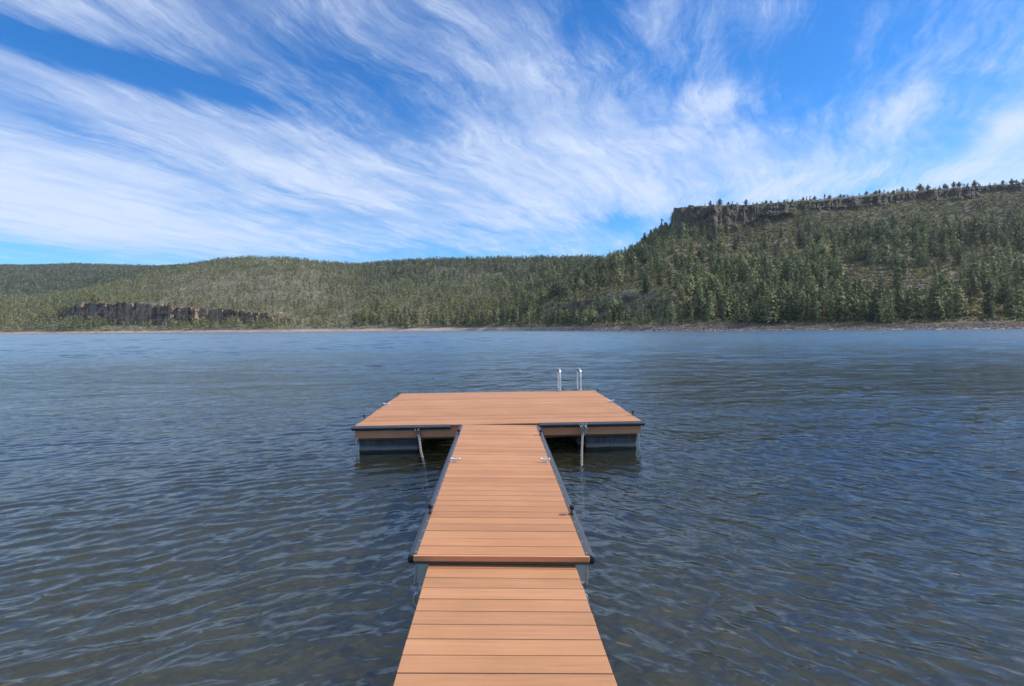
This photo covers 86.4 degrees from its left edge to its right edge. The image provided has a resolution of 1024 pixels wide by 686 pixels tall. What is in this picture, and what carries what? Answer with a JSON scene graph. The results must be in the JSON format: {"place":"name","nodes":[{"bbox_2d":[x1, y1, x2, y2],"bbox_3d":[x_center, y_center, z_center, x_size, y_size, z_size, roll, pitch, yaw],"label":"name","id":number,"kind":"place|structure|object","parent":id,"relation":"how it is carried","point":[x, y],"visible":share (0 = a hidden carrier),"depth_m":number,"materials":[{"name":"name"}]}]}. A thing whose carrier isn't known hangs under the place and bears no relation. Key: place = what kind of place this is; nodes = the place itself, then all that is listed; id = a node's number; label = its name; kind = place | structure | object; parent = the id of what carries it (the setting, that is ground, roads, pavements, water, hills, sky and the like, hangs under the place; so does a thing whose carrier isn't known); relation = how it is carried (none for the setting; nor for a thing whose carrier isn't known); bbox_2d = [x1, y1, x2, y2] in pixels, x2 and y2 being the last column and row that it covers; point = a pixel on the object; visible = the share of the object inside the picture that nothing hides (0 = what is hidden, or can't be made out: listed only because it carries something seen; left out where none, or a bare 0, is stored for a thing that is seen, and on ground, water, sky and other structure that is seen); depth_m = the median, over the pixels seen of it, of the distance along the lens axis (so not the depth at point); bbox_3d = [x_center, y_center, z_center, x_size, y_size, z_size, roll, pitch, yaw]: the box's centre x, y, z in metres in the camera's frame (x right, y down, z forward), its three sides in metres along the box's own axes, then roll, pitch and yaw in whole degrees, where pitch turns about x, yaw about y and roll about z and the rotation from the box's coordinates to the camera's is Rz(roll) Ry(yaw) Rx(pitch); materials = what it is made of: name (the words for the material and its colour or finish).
{"place":"outdoors","nodes":[
{"label":"outdoors","id":0,"kind":"place"},
{"bbox_2d":[0,366,1023,685],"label":"lake bed","id":1,"kind":"object","parent":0,"point":[744,604],"visible":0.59,"depth_m":7.99,"materials":[{"name":"liquid"}]},
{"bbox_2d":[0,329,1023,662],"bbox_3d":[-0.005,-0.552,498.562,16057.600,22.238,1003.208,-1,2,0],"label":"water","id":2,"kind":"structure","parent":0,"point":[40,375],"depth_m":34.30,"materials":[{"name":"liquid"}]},
{"bbox_2d":[351,368,644,462],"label":"floating platform","id":3,"kind":"structure","parent":2,"relation":"on","point":[392,425],"depth_m":9.32,"materials":[{"name":"wood"}]},
{"bbox_2d":[415,428,429,503],"bbox_3d":[-1.237,2.094,7.900,0.102,1.471,2.003,-1,2,-16],"label":"mooring chain","id":4,"kind":"object","parent":3,"relation":"hanging from","point":[420,447],"visible":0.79,"depth_m":8.22,"materials":[{"name":"metal"}]},
{"bbox_2d":[580,423,587,533],"bbox_3d":[1.022,2.014,7.916,0.140,1.391,1.945,0,2,9],"label":"mooring chain","id":5,"kind":"object","parent":3,"relation":"hanging from","point":[583,430],"visible":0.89,"depth_m":7.99,"materials":[{"name":"metal"}]},
{"bbox_2d":[408,424,594,606],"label":"floating walkway","id":6,"kind":"structure","parent":2,"relation":"on","point":[500,495],"depth_m":4.70,"materials":[{"name":"wood"}]},
{"bbox_2d":[393,563,616,685],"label":"ramp","id":7,"kind":"structure","parent":6,"relation":"on","point":[500,625],"depth_m":2.93,"materials":[{"name":"wood"}]},
{"bbox_2d":[0,184,1023,333],"bbox_3d":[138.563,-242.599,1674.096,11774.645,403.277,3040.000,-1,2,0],"label":"hills","id":8,"kind":"structure","parent":0,"point":[372,327],"depth_m":534.56,"materials":[{"name":"plant"}]},
{"bbox_2d":[59,302,208,325],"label":"cliff","id":9,"kind":"structure","parent":8,"relation":"on","point":[136,311],"depth_m":712.15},
{"bbox_2d":[211,308,291,323],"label":"cliff","id":10,"kind":"structure","parent":8,"relation":"on","point":[219,313],"depth_m":654.06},
{"bbox_2d":[0,181,1023,330],"bbox_3d":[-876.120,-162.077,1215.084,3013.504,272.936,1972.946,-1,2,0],"label":"pine forest","id":11,"kind":"object","parent":8,"relation":"on","point":[580,271],"visible":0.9,"depth_m":572.07,"materials":[{"name":"plant"}]},
{"bbox_2d":[0,183,1023,331],"bbox_3d":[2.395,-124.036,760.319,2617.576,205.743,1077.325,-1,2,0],"label":"scrub","id":12,"kind":"object","parent":8,"relation":"on","point":[971,312],"visible":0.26,"depth_m":435.12,"materials":[{"name":"green plant"}]},
{"bbox_2d":[5,237,1022,333],"bbox_3d":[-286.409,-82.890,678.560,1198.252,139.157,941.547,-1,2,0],"label":"boulders","id":13,"kind":"object","parent":8,"relation":"on","point":[878,326],"visible":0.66,"depth_m":300.52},
{"bbox_2d":[562,300,594,311],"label":"cliff","id":14,"kind":"structure","parent":8,"relation":"on","point":[573,304],"depth_m":390.65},
{"bbox_2d":[618,296,644,302],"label":"cliff","id":15,"kind":"structure","parent":8,"relation":"on","point":[625,299],"depth_m":341.27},
{"bbox_2d":[683,273,692,295],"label":"pine tree","id":16,"kind":"object","parent":8,"relation":"on","point":[687,289],"visible":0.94,"depth_m":320.62,"materials":[{"name":"green plant"}]},
{"bbox_2d":[688,273,696,294],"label":"pine tree","id":17,"kind":"object","parent":8,"relation":"on","point":[691,277],"visible":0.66,"depth_m":324.65,"materials":[{"name":"green plant"}]},
{"bbox_2d":[693,262,703,278],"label":"pine tree","id":18,"kind":"object","parent":8,"relation":"on","point":[696,270],"visible":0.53,"depth_m":373.14,"materials":[{"name":"green plant"}]},
{"bbox_2d":[692,293,706,317],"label":"pine tree","id":19,"kind":"object","parent":8,"relation":"on","point":[700,303],"visible":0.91,"depth_m":282.56,"materials":[{"name":"green plant"}]},
{"bbox_2d":[702,277,708,295],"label":"pine tree","id":20,"kind":"object","parent":8,"relation":"on","point":[706,286],"visible":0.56,"depth_m":329.14,"materials":[{"name":"green plant"}]},
{"bbox_2d":[707,295,714,318],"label":"pine tree","id":21,"kind":"object","parent":8,"relation":"on","point":[710,308],"visible":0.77,"depth_m":276.46,"materials":[{"name":"green plant"}]},
{"bbox_2d":[711,275,721,296],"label":"pine tree","id":22,"kind":"object","parent":8,"relation":"on","point":[716,280],"visible":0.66,"depth_m":334.24,"materials":[{"name":"green plant"}]},
{"bbox_2d":[720,297,725,320],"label":"pine tree","id":23,"kind":"object","parent":8,"relation":"on","point":[722,310],"visible":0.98,"depth_m":270.89,"materials":[{"name":"green plant"}]},
{"bbox_2d":[716,290,732,314],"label":"pine tree","id":24,"kind":"object","parent":8,"relation":"on","point":[727,304],"visible":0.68,"depth_m":278.90,"materials":[{"name":"green plant"}]},
{"bbox_2d":[721,277,730,296],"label":"pine tree","id":25,"kind":"object","parent":8,"relation":"on","point":[726,283],"visible":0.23,"depth_m":315.85,"materials":[{"name":"green plant"}]},
{"bbox_2d":[718,288,734,313],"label":"pine tree","id":26,"kind":"object","parent":8,"relation":"on","point":[728,295],"visible":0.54,"depth_m":281.88,"materials":[{"name":"green plant"}]},
{"bbox_2d":[724,217,729,234],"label":"pine tree","id":27,"kind":"object","parent":8,"relation":"on","point":[726,230],"visible":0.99,"depth_m":504.15,"materials":[{"name":"green plant"}]},
{"bbox_2d":[730,289,737,314],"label":"pine tree","id":28,"kind":"object","parent":8,"relation":"on","point":[733,297],"visible":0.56,"depth_m":285.80,"materials":[{"name":"green plant"}]},
{"bbox_2d":[733,298,741,320],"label":"pine tree","id":29,"kind":"object","parent":8,"relation":"on","point":[738,308],"visible":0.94,"depth_m":268.46,"materials":[{"name":"green plant"}]},
{"bbox_2d":[738,283,748,301],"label":"pine tree","id":30,"kind":"object","parent":8,"relation":"on","point":[743,292],"visible":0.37,"depth_m":297.99,"materials":[{"name":"green plant"}]},
{"bbox_2d":[737,298,751,321],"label":"pine tree","id":31,"kind":"object","parent":8,"relation":"on","point":[744,315],"visible":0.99,"depth_m":264.17,"materials":[{"name":"green plant"}]},
{"bbox_2d":[750,273,755,291],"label":"pine tree","id":32,"kind":"object","parent":8,"relation":"on","point":[753,282],"visible":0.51,"depth_m":328.09,"materials":[{"name":"green plant"}]},
{"bbox_2d":[753,299,764,322],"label":"pine tree","id":33,"kind":"object","parent":8,"relation":"on","point":[759,319],"visible":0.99,"depth_m":261.17,"materials":[{"name":"green plant"}]},
{"bbox_2d":[758,282,767,311],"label":"pine tree","id":34,"kind":"object","parent":8,"relation":"on","point":[762,284],"visible":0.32,"depth_m":284.66,"materials":[{"name":"green plant"}]},
{"bbox_2d":[759,296,768,322],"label":"pine tree","id":35,"kind":"object","parent":8,"relation":"on","point":[764,309],"visible":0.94,"depth_m":260.81,"materials":[{"name":"green plant"}]},
{"bbox_2d":[759,230,768,248],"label":"pine tree","id":36,"kind":"object","parent":8,"relation":"on","point":[764,240],"visible":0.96,"depth_m":459.18,"materials":[{"name":"green plant"}]},
{"bbox_2d":[762,292,777,321],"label":"pine tree","id":37,"kind":"object","parent":8,"relation":"on","point":[769,307],"visible":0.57,"depth_m":260.08,"materials":[{"name":"green plant"}]},
{"bbox_2d":[763,291,780,322],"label":"pine tree","id":38,"kind":"object","parent":8,"relation":"on","point":[772,312],"visible":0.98,"depth_m":257.72,"materials":[{"name":"green plant"}]},
{"bbox_2d":[775,259,781,278],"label":"pine tree","id":39,"kind":"object","parent":8,"relation":"on","point":[778,266],"visible":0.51,"depth_m":373.96,"materials":[{"name":"green plant"}]},
{"bbox_2d":[774,289,786,314],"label":"pine tree","id":40,"kind":"object","parent":8,"relation":"on","point":[778,290],"visible":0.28,"depth_m":269.26,"materials":[{"name":"green plant"}]},
{"bbox_2d":[777,291,784,317],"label":"pine tree","id":41,"kind":"object","parent":8,"relation":"on","point":[780,300],"visible":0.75,"depth_m":264.76,"materials":[{"name":"green plant"}]},
{"bbox_2d":[781,292,800,318],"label":"pine tree","id":42,"kind":"object","parent":8,"relation":"on","point":[791,303],"visible":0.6,"depth_m":260.46,"materials":[{"name":"green plant"}]},
{"bbox_2d":[797,255,804,274],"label":"pine tree","id":43,"kind":"object","parent":8,"relation":"on","point":[800,261],"visible":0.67,"depth_m":374.86,"materials":[{"name":"green plant"}]},
{"bbox_2d":[796,293,810,319],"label":"pine tree","id":44,"kind":"object","parent":8,"relation":"on","point":[803,313],"visible":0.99,"depth_m":256.30,"materials":[{"name":"green plant"}]},
{"bbox_2d":[803,290,811,315],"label":"pine tree","id":45,"kind":"object","parent":8,"relation":"on","point":[807,294],"visible":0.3,"depth_m":265.07,"materials":[{"name":"green plant"}]},
{"bbox_2d":[805,269,812,286],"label":"pine tree","id":46,"kind":"object","parent":8,"relation":"on","point":[809,275],"visible":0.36,"depth_m":337.29,"materials":[{"name":"green plant"}]},
{"bbox_2d":[808,262,817,280],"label":"pine tree","id":47,"kind":"object","parent":8,"relation":"on","point":[813,267],"visible":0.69,"depth_m":357.43,"materials":[{"name":"green plant"}]},
{"bbox_2d":[808,295,820,318],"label":"pine tree","id":48,"kind":"object","parent":8,"relation":"on","point":[814,304],"visible":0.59,"depth_m":256.01,"materials":[{"name":"green plant"}]},
{"bbox_2d":[816,267,823,286],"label":"pine tree","id":49,"kind":"object","parent":8,"relation":"on","point":[820,274],"visible":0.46,"depth_m":344.32,"materials":[{"name":"green plant"}]},
{"bbox_2d":[816,288,824,307],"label":"pine tree","id":50,"kind":"object","parent":8,"relation":"on","point":[819,294],"visible":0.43,"depth_m":280.42,"materials":[{"name":"green plant"}]},
{"bbox_2d":[820,286,829,316],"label":"pine tree","id":51,"kind":"object","parent":8,"relation":"on","point":[826,294],"visible":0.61,"depth_m":260.78,"materials":[{"name":"green plant"}]},
{"bbox_2d":[823,295,839,319],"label":"pine tree","id":52,"kind":"object","parent":8,"relation":"on","point":[832,301],"visible":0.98,"depth_m":252.13,"materials":[{"name":"green plant"}]},
{"bbox_2d":[830,230,838,254],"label":"pine tree","id":53,"kind":"object","parent":8,"relation":"on","point":[835,247],"visible":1,"depth_m":435.37,"materials":[{"name":"green plant"}]},
{"bbox_2d":[834,279,839,299],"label":"pine tree","id":54,"kind":"object","parent":8,"relation":"on","point":[837,287],"visible":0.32,"depth_m":282.18,"materials":[{"name":"green plant"}]},
{"bbox_2d":[834,296,843,318],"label":"pine tree","id":55,"kind":"object","parent":8,"relation":"on","point":[839,307],"visible":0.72,"depth_m":255.23,"materials":[{"name":"green plant"}]},
{"bbox_2d":[837,287,844,315],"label":"pine tree","id":56,"kind":"object","parent":8,"relation":"on","point":[840,295],"visible":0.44,"depth_m":262.88,"materials":[{"name":"green plant"}]},
{"bbox_2d":[838,287,856,318],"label":"pine tree","id":57,"kind":"object","parent":8,"relation":"on","point":[847,310],"visible":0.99,"depth_m":250.97,"materials":[{"name":"green plant"}]},
{"bbox_2d":[674,182,1023,232],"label":"cliff","id":58,"kind":"structure","parent":8,"relation":"on","point":[714,215],"depth_m":535.16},
{"bbox_2d":[849,293,861,318],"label":"pine tree","id":59,"kind":"object","parent":8,"relation":"on","point":[855,299],"visible":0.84,"depth_m":251.57,"materials":[{"name":"green plant"}]},
{"bbox_2d":[851,280,859,306],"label":"pine tree","id":60,"kind":"object","parent":8,"relation":"on","point":[854,286],"visible":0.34,"depth_m":272.61,"materials":[{"name":"green plant"}]},
{"bbox_2d":[857,278,863,298],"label":"pine tree","id":61,"kind":"object","parent":8,"relation":"on","point":[860,289],"visible":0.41,"depth_m":279.11,"materials":[{"name":"green plant"}]},
{"bbox_2d":[856,239,866,260],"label":"pine tree","id":62,"kind":"object","parent":8,"relation":"on","point":[862,249],"visible":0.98,"depth_m":415.77,"materials":[{"name":"green plant"}]},
{"bbox_2d":[858,295,867,319],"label":"pine tree","id":63,"kind":"object","parent":8,"relation":"on","point":[863,312],"visible":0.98,"depth_m":247.14,"materials":[{"name":"green plant"}]},
{"bbox_2d":[859,286,872,312],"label":"pine tree","id":64,"kind":"object","parent":8,"relation":"on","point":[868,295],"visible":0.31,"depth_m":255.18,"materials":[{"name":"green plant"}]},
{"bbox_2d":[866,240,875,261],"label":"pine tree","id":65,"kind":"object","parent":8,"relation":"on","point":[870,247],"visible":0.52,"depth_m":408.71,"materials":[{"name":"green plant"}]},
{"bbox_2d":[868,287,879,319],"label":"pine tree","id":66,"kind":"object","parent":8,"relation":"on","point":[875,308],"visible":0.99,"depth_m":244.16,"materials":[{"name":"green plant"}]},
{"bbox_2d":[872,298,885,320],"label":"pine tree","id":67,"kind":"object","parent":8,"relation":"on","point":[881,316],"visible":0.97,"depth_m":243.57,"materials":[{"name":"green plant"}]},
{"bbox_2d":[880,285,887,305],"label":"pine tree","id":68,"kind":"object","parent":8,"relation":"on","point":[884,296],"visible":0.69,"depth_m":287.68,"materials":[{"name":"green plant"}]},
{"bbox_2d":[879,237,892,261],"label":"pine tree","id":69,"kind":"object","parent":8,"relation":"on","point":[884,255],"visible":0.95,"depth_m":406.96,"materials":[{"name":"green plant"}]},
{"bbox_2d":[884,288,895,318],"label":"pine tree","id":70,"kind":"object","parent":8,"relation":"on","point":[891,311],"visible":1,"depth_m":242.67,"materials":[{"name":"green plant"}]},
{"bbox_2d":[888,263,904,290],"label":"pine tree","id":71,"kind":"object","parent":8,"relation":"on","point":[898,274],"visible":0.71,"depth_m":318.73,"materials":[{"name":"green plant"}]},
{"bbox_2d":[893,282,902,315],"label":"pine tree","id":72,"kind":"object","parent":8,"relation":"on","point":[898,300],"visible":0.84,"depth_m":254.52,"materials":[{"name":"green plant"}]},
{"bbox_2d":[898,292,916,319],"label":"pine tree","id":73,"kind":"object","parent":8,"relation":"on","point":[908,308],"visible":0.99,"depth_m":240.97,"materials":[{"name":"green plant"}]},
{"bbox_2d":[901,236,913,260],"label":"pine tree","id":74,"kind":"object","parent":8,"relation":"on","point":[906,243],"visible":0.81,"depth_m":400.35,"materials":[{"name":"green plant"}]},
{"bbox_2d":[910,287,923,318],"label":"pine tree","id":75,"kind":"object","parent":8,"relation":"on","point":[917,304],"visible":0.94,"depth_m":243.18,"materials":[{"name":"green plant"}]},
{"bbox_2d":[914,231,931,252],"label":"pine tree","id":76,"kind":"object","parent":8,"relation":"on","point":[923,238],"visible":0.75,"depth_m":409.36,"materials":[{"name":"green plant"}]},
{"bbox_2d":[931,274,938,298],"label":"pine tree","id":77,"kind":"object","parent":8,"relation":"on","point":[936,283],"visible":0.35,"depth_m":292.56,"materials":[{"name":"green plant"}]},
{"bbox_2d":[926,285,944,320],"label":"pine tree","id":78,"kind":"object","parent":8,"relation":"on","point":[934,313],"visible":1,"depth_m":238.66,"materials":[{"name":"green plant"}]},
{"bbox_2d":[931,298,949,317],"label":"pine tree","id":79,"kind":"object","parent":8,"relation":"on","point":[942,303],"visible":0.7,"depth_m":239.84,"materials":[{"name":"green plant"}]},
{"bbox_2d":[934,285,950,307],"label":"pine tree","id":80,"kind":"object","parent":8,"relation":"on","point":[942,289],"visible":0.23,"depth_m":253.47,"materials":[{"name":"green plant"}]},
{"bbox_2d":[937,242,950,261],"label":"pine tree","id":81,"kind":"object","parent":8,"relation":"on","point":[943,252],"visible":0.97,"depth_m":388.69,"materials":[{"name":"green plant"}]},
{"bbox_2d":[938,275,954,297],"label":"pine tree","id":82,"kind":"object","parent":8,"relation":"on","point":[945,280],"visible":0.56,"depth_m":295.32,"materials":[{"name":"green plant"}]},
{"bbox_2d":[939,215,953,231],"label":"pine tree","id":83,"kind":"object","parent":8,"relation":"on","point":[946,221],"visible":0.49,"depth_m":453.99,"materials":[{"name":"green plant"}]},
{"bbox_2d":[949,228,959,250],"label":"pine tree","id":84,"kind":"object","parent":8,"relation":"on","point":[954,240],"visible":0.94,"depth_m":409.44,"materials":[{"name":"green plant"}]},
{"bbox_2d":[949,286,967,317],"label":"pine tree","id":85,"kind":"object","parent":8,"relation":"on","point":[958,306],"visible":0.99,"depth_m":243.93,"materials":[{"name":"green plant"}]},
{"bbox_2d":[961,255,967,275],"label":"pine tree","id":86,"kind":"object","parent":8,"relation":"on","point":[964,264],"visible":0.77,"depth_m":346.32,"materials":[{"name":"green plant"}]},
{"bbox_2d":[964,259,980,278],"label":"pine tree","id":87,"kind":"object","parent":8,"relation":"on","point":[973,262],"visible":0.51,"depth_m":333.53,"materials":[{"name":"green plant"}]},
{"bbox_2d":[966,215,981,240],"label":"pine tree","id":88,"kind":"object","parent":8,"relation":"on","point":[974,225],"visible":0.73,"depth_m":423.50,"materials":[{"name":"green plant"}]},
{"bbox_2d":[980,268,987,290],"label":"pine tree","id":89,"kind":"object","parent":8,"relation":"on","point":[984,277],"visible":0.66,"depth_m":314.02,"materials":[{"name":"green plant"}]},
{"bbox_2d":[980,288,993,313],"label":"pine tree","id":90,"kind":"object","parent":8,"relation":"on","point":[985,306],"visible":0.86,"depth_m":248.32,"materials":[{"name":"green plant"}]},
{"bbox_2d":[985,263,992,282],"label":"pine tree","id":91,"kind":"object","parent":8,"relation":"on","point":[989,272],"visible":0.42,"depth_m":320.06,"materials":[{"name":"green plant"}]},
{"bbox_2d":[989,210,995,228],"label":"pine tree","id":92,"kind":"object","parent":8,"relation":"on","point":[992,218],"visible":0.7,"depth_m":454.66,"materials":[{"name":"green plant"}]},
{"bbox_2d":[989,262,998,283],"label":"pine tree","id":93,"kind":"object","parent":8,"relation":"on","point":[994,270],"visible":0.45,"depth_m":324.59,"materials":[{"name":"green plant"}]},
{"bbox_2d":[996,266,1005,286],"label":"pine tree","id":94,"kind":"object","parent":8,"relation":"on","point":[1000,277],"visible":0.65,"depth_m":311.04,"materials":[{"name":"green plant"}]},
{"bbox_2d":[992,279,1014,302],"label":"pine tree","id":95,"kind":"object","parent":8,"relation":"on","point":[1003,291],"visible":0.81,"depth_m":277.77,"materials":[{"name":"green plant"}]},
{"bbox_2d":[1001,256,1008,279],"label":"pine tree","id":96,"kind":"object","parent":8,"relation":"on","point":[1004,265],"visible":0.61,"depth_m":334.85,"materials":[{"name":"green plant"}]},
{"bbox_2d":[1003,289,1010,310],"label":"pine tree","id":97,"kind":"object","parent":8,"relation":"on","point":[1008,295],"visible":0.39,"depth_m":249.44,"materials":[{"name":"green plant"}]},
{"bbox_2d":[1000,208,1019,225],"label":"pine tree","id":98,"kind":"object","parent":8,"relation":"on","point":[1011,211],"visible":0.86,"depth_m":458.13,"materials":[{"name":"green plant"}]},
{"bbox_2d":[1006,253,1013,273],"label":"pine tree","id":99,"kind":"object","parent":8,"relation":"on","point":[1009,260],"visible":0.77,"depth_m":342.05,"materials":[{"name":"green plant"}]},
{"bbox_2d":[1002,293,1019,317],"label":"pine tree","id":100,"kind":"object","parent":8,"relation":"on","point":[1011,309],"visible":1,"depth_m":233.40,"materials":[{"name":"green plant"}]},
{"bbox_2d":[1012,284,1023,317],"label":"pine tree","id":101,"kind":"object","parent":8,"relation":"on","point":[1018,301],"visible":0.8,"depth_m":236.12,"materials":[{"name":"green plant"}]},
{"bbox_2d":[1012,274,1023,289],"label":"pine tree","id":102,"kind":"object","parent":8,"relation":"on","point":[1018,280],"visible":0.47,"depth_m":298.90,"materials":[{"name":"green plant"}]},
{"bbox_2d":[0,0,1023,265],"label":"sky","id":103,"kind":"structure","parent":0,"point":[142,132],"materials":[{"name":"blue"}]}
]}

